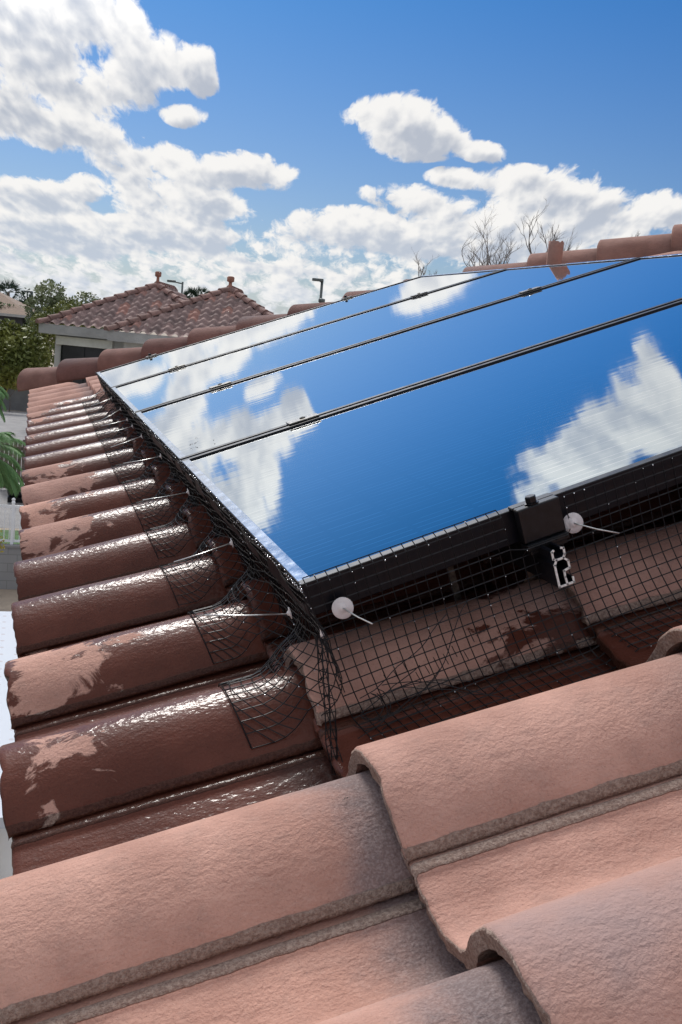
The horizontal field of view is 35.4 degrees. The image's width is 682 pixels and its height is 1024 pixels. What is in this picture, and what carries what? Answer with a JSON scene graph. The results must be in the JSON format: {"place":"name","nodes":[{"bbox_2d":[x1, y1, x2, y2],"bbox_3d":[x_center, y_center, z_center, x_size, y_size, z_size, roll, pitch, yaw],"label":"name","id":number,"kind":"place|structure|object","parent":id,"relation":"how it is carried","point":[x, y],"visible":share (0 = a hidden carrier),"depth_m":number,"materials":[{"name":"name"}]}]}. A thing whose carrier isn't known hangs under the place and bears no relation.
{"place":"outdoors","nodes":[
{"label":"outdoors","id":0,"kind":"place"},
{"bbox_2d":[0,611,17,878],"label":"white shed","id":1,"kind":"structure","parent":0,"point":[8,644],"depth_m":11.14,"materials":[{"name":"metal"}]},
{"bbox_2d":[0,530,19,543],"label":"lawn","id":2,"kind":"structure","parent":0,"point":[5,534],"depth_m":29.55,"materials":[{"name":"green plant"}]},
{"bbox_2d":[0,318,51,406],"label":"leafy tree","id":3,"kind":"object","parent":2,"relation":"on","point":[22,348],"visible":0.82,"depth_m":28.45,"materials":[{"name":"green plant"}]},
{"bbox_2d":[0,543,21,589],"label":"block wall","id":4,"kind":"structure","parent":0,"point":[10,555],"depth_m":23.93,"materials":[{"name":"concrete"}]},
{"bbox_2d":[0,498,22,543],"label":"picket fence","id":5,"kind":"object","parent":4,"relation":"on","point":[13,506],"visible":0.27,"depth_m":23.93,"materials":[{"name":"white paint"}]},
{"bbox_2d":[0,410,26,528],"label":"driveway","id":6,"kind":"structure","parent":0,"point":[15,423],"depth_m":54.02,"materials":[{"name":"concrete"}]},
{"bbox_2d":[7,481,23,502],"bbox_3d":[-10.442,-0.651,35.017,0.970,0.620,0.700,3,10,-16],"label":"covered grill","id":7,"kind":"object","parent":6,"relation":"on","point":[18,498],"visible":0.28,"depth_m":34.68,"materials":[{"name":"black plastic"}]},
{"bbox_2d":[0,387,28,411],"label":"garden wall","id":8,"kind":"structure","parent":0,"point":[16,401],"depth_m":65.38,"materials":[{"name":"grey concrete"}]},
{"bbox_2d":[0,331,187,611],"bbox_3d":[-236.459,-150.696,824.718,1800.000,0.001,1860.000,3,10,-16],"label":"ground","id":9,"kind":"structure","parent":0,"point":[8,597],"depth_m":23.53,"materials":[{"name":"grey concrete"}]},
{"bbox_2d":[0,530,5,551],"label":"potted shrub","id":10,"kind":"object","parent":9,"relation":"on","point":[3,540],"visible":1,"depth_m":20.15,"materials":[{"name":"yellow plant"}]},
{"bbox_2d":[0,280,8,295],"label":"fan palm","id":11,"kind":"object","parent":9,"relation":"on","point":[2,286],"visible":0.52,"depth_m":99.95,"materials":[{"name":"green plant"}]},
{"bbox_2d":[0,386,9,421],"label":"feather palm","id":12,"kind":"object","parent":9,"relation":"on","point":[3,393],"visible":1,"depth_m":27.16,"materials":[{"name":"green plant"}]},
{"bbox_2d":[0,382,17,411],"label":"yellow shrub","id":13,"kind":"object","parent":9,"relation":"on","point":[12,393],"visible":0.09,"depth_m":64.33,"materials":[{"name":"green plant"}]},
{"bbox_2d":[0,278,21,299],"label":"fan palm","id":14,"kind":"object","parent":9,"relation":"on","point":[13,285],"visible":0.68,"depth_m":109.67,"materials":[{"name":"green plant"}]},
{"bbox_2d":[0,432,25,496],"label":"feather palm","id":15,"kind":"object","parent":9,"relation":"on","point":[9,473],"visible":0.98,"depth_m":24.92,"materials":[{"name":"green plant"}]},
{"bbox_2d":[0,292,33,386],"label":"brown house","id":16,"kind":"structure","parent":9,"relation":"on","point":[17,314],"depth_m":75.31,"materials":[{"name":"beige paint"}]},
{"bbox_2d":[0,301,37,331],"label":"leafy tree","id":17,"kind":"object","parent":9,"relation":"on","point":[15,307],"visible":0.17,"depth_m":75.88,"materials":[{"name":"green plant"}]},
{"bbox_2d":[17,288,41,311],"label":"dark conifer","id":18,"kind":"object","parent":9,"relation":"on","point":[21,297],"visible":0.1,"depth_m":87.51,"materials":[{"name":"green plant"}]},
{"bbox_2d":[22,279,73,366],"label":"leafy tree","id":19,"kind":"object","parent":9,"relation":"on","point":[42,299],"visible":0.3,"depth_m":59.36,"materials":[{"name":"green plant"}]},
{"bbox_2d":[27,299,103,366],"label":"leafy tree","id":20,"kind":"object","parent":9,"relation":"on","point":[56,310],"visible":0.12,"depth_m":53.13,"materials":[{"name":"green plant"}]},
{"bbox_2d":[61,291,103,328],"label":"leafy tree","id":21,"kind":"object","parent":9,"relation":"on","point":[83,295],"visible":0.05,"depth_m":58.05,"materials":[{"name":"green plant"}]},
{"bbox_2d":[167,280,183,293],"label":"street lamp","id":22,"kind":"object","parent":9,"relation":"on","point":[174,281],"visible":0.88,"depth_m":54.97,"materials":[{"name":"grey metal"}]},
{"bbox_2d":[35,271,324,383],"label":"neighbour house","id":23,"kind":"structure","parent":9,"relation":"on","point":[158,307],"depth_m":31.27,"materials":[{"name":"brown tile"}]},
{"bbox_2d":[60,345,105,383],"bbox_3d":[-7.579,-4.239,31.565,1.440,1.280,0.090,6,9,0],"label":"window","id":24,"kind":"structure","parent":23,"relation":"in","point":[67,351],"depth_m":31.48,"materials":[{"name":"black glass"}]},
{"bbox_2d":[183,286,201,297],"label":"fan palm","id":25,"kind":"object","parent":9,"relation":"on","point":[190,291],"visible":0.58,"depth_m":79.20,"materials":[{"name":"green plant"}]},
{"bbox_2d":[192,286,208,296],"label":"fan palm","id":26,"kind":"object","parent":9,"relation":"on","point":[204,290],"visible":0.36,"depth_m":79.80,"materials":[{"name":"green plant"}]},
{"bbox_2d":[312,278,323,302],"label":"street lamp","id":27,"kind":"object","parent":9,"relation":"on","point":[321,285],"visible":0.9,"depth_m":45.02,"materials":[{"name":"grey metal"}]},
{"bbox_2d":[0,224,681,1023],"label":"tiled house","id":28,"kind":"structure","parent":9,"relation":"on","point":[182,852],"depth_m":0.94,"materials":[{"name":"tile"}]},
{"bbox_2d":[97,269,503,395],"bbox_3d":[-0.223,-0.793,4.606,1.643,0.040,0.983,-19,15,-12],"label":"solar panel","id":29,"kind":"object","parent":28,"relation":"attached to","point":[237,340],"visible":0.63,"depth_m":4.56,"materials":[{"name":"blue glass"}]},
{"bbox_2d":[168,364,184,369],"bbox_3d":[-0.617,-0.540,4.013,0.064,0.020,0.032,-19,15,-12],"label":"clamp","id":30,"kind":"object","parent":29,"relation":"attached to","point":[176,367],"visible":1,"depth_m":4.00,"materials":[{"name":"metal"}]},
{"bbox_2d":[447,566,461,600],"bbox_3d":[0.155,0.100,1.310,0.085,0.136,0.040,-19,15,-12],"label":"roof standoff","id":31,"kind":"object","parent":28,"relation":"on","point":[453,578],"visible":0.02,"depth_m":1.30,"materials":[{"name":"metal"}]},
{"bbox_2d":[492,541,574,587],"bbox_3d":[-0.312,-0.307,3.076,0.020,0.044,4.070,-19,15,-12],"label":"mounting rail","id":32,"kind":"object","parent":28,"relation":"attached to","point":[553,566],"visible":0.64,"depth_m":1.17,"materials":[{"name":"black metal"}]},
{"bbox_2d":[112,257,637,424],"bbox_3d":[0.048,-0.613,3.661,1.643,0.040,0.983,-19,15,-12],"label":"solar panel","id":33,"kind":"object","parent":32,"relation":"on","point":[246,362],"visible":0.73,"depth_m":3.59,"materials":[{"name":"blue glass"}]},
{"bbox_2d":[181,300,681,616],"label":"solar panel","id":34,"kind":"object","parent":32,"relation":"on","point":[559,418],"visible":0.81,"depth_m":1.51,"materials":[{"name":"blue glass"}]},
{"bbox_2d":[81,373,344,748],"bbox_3d":[-0.609,-0.193,3.036,0.134,0.175,4.054,-19,15,-12],"label":"bird netting","id":35,"kind":"object","parent":34,"relation":"hanging from","point":[297,632],"visible":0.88,"depth_m":1.57,"materials":[{"name":"black metal"}]},
{"bbox_2d":[123,453,161,463],"bbox_3d":[-0.452,-0.116,2.437,0.086,0.016,0.024,-19,15,-12],"label":"clip","id":36,"kind":"object","parent":35,"relation":"attached to","point":[160,456],"visible":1,"depth_m":2.44,"materials":[{"name":"white metal"}]},
{"bbox_2d":[143,488,189,499],"bbox_3d":[-0.322,-0.033,1.990,0.012,0.017,0.116,12,11,35],"label":"clip","id":37,"kind":"object","parent":35,"relation":"attached to","point":[187,491],"visible":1,"depth_m":2.00,"materials":[{"name":"white metal"}]},
{"bbox_2d":[174,538,233,561],"bbox_3d":[-0.201,0.061,1.562,0.091,0.014,0.027,-19,15,-12],"label":"clip","id":38,"kind":"object","parent":35,"relation":"attached to","point":[231,542],"visible":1,"depth_m":1.56,"materials":[{"name":"white metal"}]},
{"bbox_2d":[205,607,291,618],"bbox_3d":[-0.105,0.113,1.218,0.100,0.016,0.014,5,9,-5],"label":"clip","id":39,"kind":"object","parent":35,"relation":"attached to","point":[288,613],"visible":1,"depth_m":1.22,"materials":[{"name":"white metal"}]},
{"bbox_2d":[286,413,319,425],"bbox_3d":[-0.075,-0.180,2.122,0.064,0.020,0.032,-19,15,-12],"label":"clamp","id":40,"kind":"object","parent":34,"relation":"attached to","point":[301,419],"visible":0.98,"depth_m":2.11,"materials":[{"name":"metal"}]},
{"bbox_2d":[302,453,681,774],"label":"bird netting","id":41,"kind":"object","parent":34,"relation":"attached to","point":[412,655],"visible":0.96,"depth_m":1.17,"materials":[{"name":"black metal"}]},
{"bbox_2d":[332,597,372,624],"bbox_3d":[0.015,0.104,1.127,0.049,0.023,0.013,10,10,25],"label":"clip","id":42,"kind":"object","parent":41,"relation":"attached to","point":[342,607],"visible":1,"depth_m":1.13,"materials":[{"name":"white"}]},
{"bbox_2d":[564,512,618,533],"bbox_3d":[0.278,0.015,1.187,0.062,0.023,0.008,7,9,7],"label":"clip","id":43,"kind":"object","parent":41,"relation":"attached to","point":[574,522],"visible":1,"depth_m":1.19,"materials":[{"name":"white"}]},
{"bbox_2d":[508,493,569,555],"bbox_3d":[0.219,0.010,1.182,0.051,0.063,0.032,-19,15,-12],"label":"end clamp","id":44,"kind":"object","parent":32,"relation":"attached to","point":[539,519],"visible":0.95,"depth_m":1.17,"materials":[{"name":"black metal"}]},
{"bbox_2d":[546,240,563,264],"bbox_3d":[0.814,-0.939,4.080,0.058,0.194,0.025,6,9,3],"label":"upright tile","id":45,"kind":"object","parent":28,"relation":"on","point":[555,252],"visible":0.51,"depth_m":4.06,"materials":[{"name":"ceramic"}]},
{"label":"mounting rail","id":46,"kind":"object","parent":28,"relation":"attached to","visible":0},
{"bbox_2d":[135,254,681,476],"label":"solar panel","id":47,"kind":"object","parent":46,"relation":"on","point":[246,408],"visible":0.7,"depth_m":2.61,"materials":[{"name":"blue glass"}]},
{"bbox_2d":[209,381,231,388],"bbox_3d":[-0.346,-0.360,3.067,0.064,0.020,0.032,-19,15,-12],"label":"clamp","id":48,"kind":"object","parent":47,"relation":"attached to","point":[219,385],"visible":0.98,"depth_m":3.06,"materials":[{"name":"metal"}]},
{"bbox_2d":[410,291,427,296],"bbox_3d":[0.309,-0.856,4.218,0.064,0.020,0.032,-19,15,-12],"label":"clamp","id":49,"kind":"object","parent":46,"relation":"attached to","point":[417,294],"visible":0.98,"depth_m":4.21,"materials":[{"name":"metal"}]},
{"bbox_2d":[518,286,540,293],"bbox_3d":[0.580,-0.676,3.273,0.064,0.020,0.032,-19,15,-12],"label":"clamp","id":50,"kind":"object","parent":46,"relation":"attached to","point":[528,290],"visible":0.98,"depth_m":3.26,"materials":[{"name":"metal"}]},
{"bbox_2d":[413,253,437,276],"bbox_3d":[1.112,-0.565,18.705,0.382,8.075,0.950,2,10,-23],"label":"bare tree","id":51,"kind":"object","parent":9,"relation":"on","point":[421,272],"visible":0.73,"depth_m":18.18,"materials":[{"name":"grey plant"}]},
{"bbox_2d":[461,204,544,266],"bbox_3d":[2.470,-0.644,17.935,1.791,8.736,1.406,6,9,1],"label":"bare tree","id":52,"kind":"object","parent":9,"relation":"on","point":[488,258],"visible":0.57,"depth_m":17.30,"materials":[{"name":"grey plant"}]},
{"bbox_2d":[519,199,580,253],"bbox_3d":[2.984,-0.786,18.435,1.144,8.954,1.140,5,9,-6],"label":"bare tree","id":53,"kind":"object","parent":9,"relation":"on","point":[550,238],"visible":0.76,"depth_m":17.56,"materials":[{"name":"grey plant"}]},
{"bbox_2d":[0,0,681,314],"label":"sky","id":54,"kind":"structure","parent":0,"point":[274,147],"materials":[{"name":"blue"}]}
]}

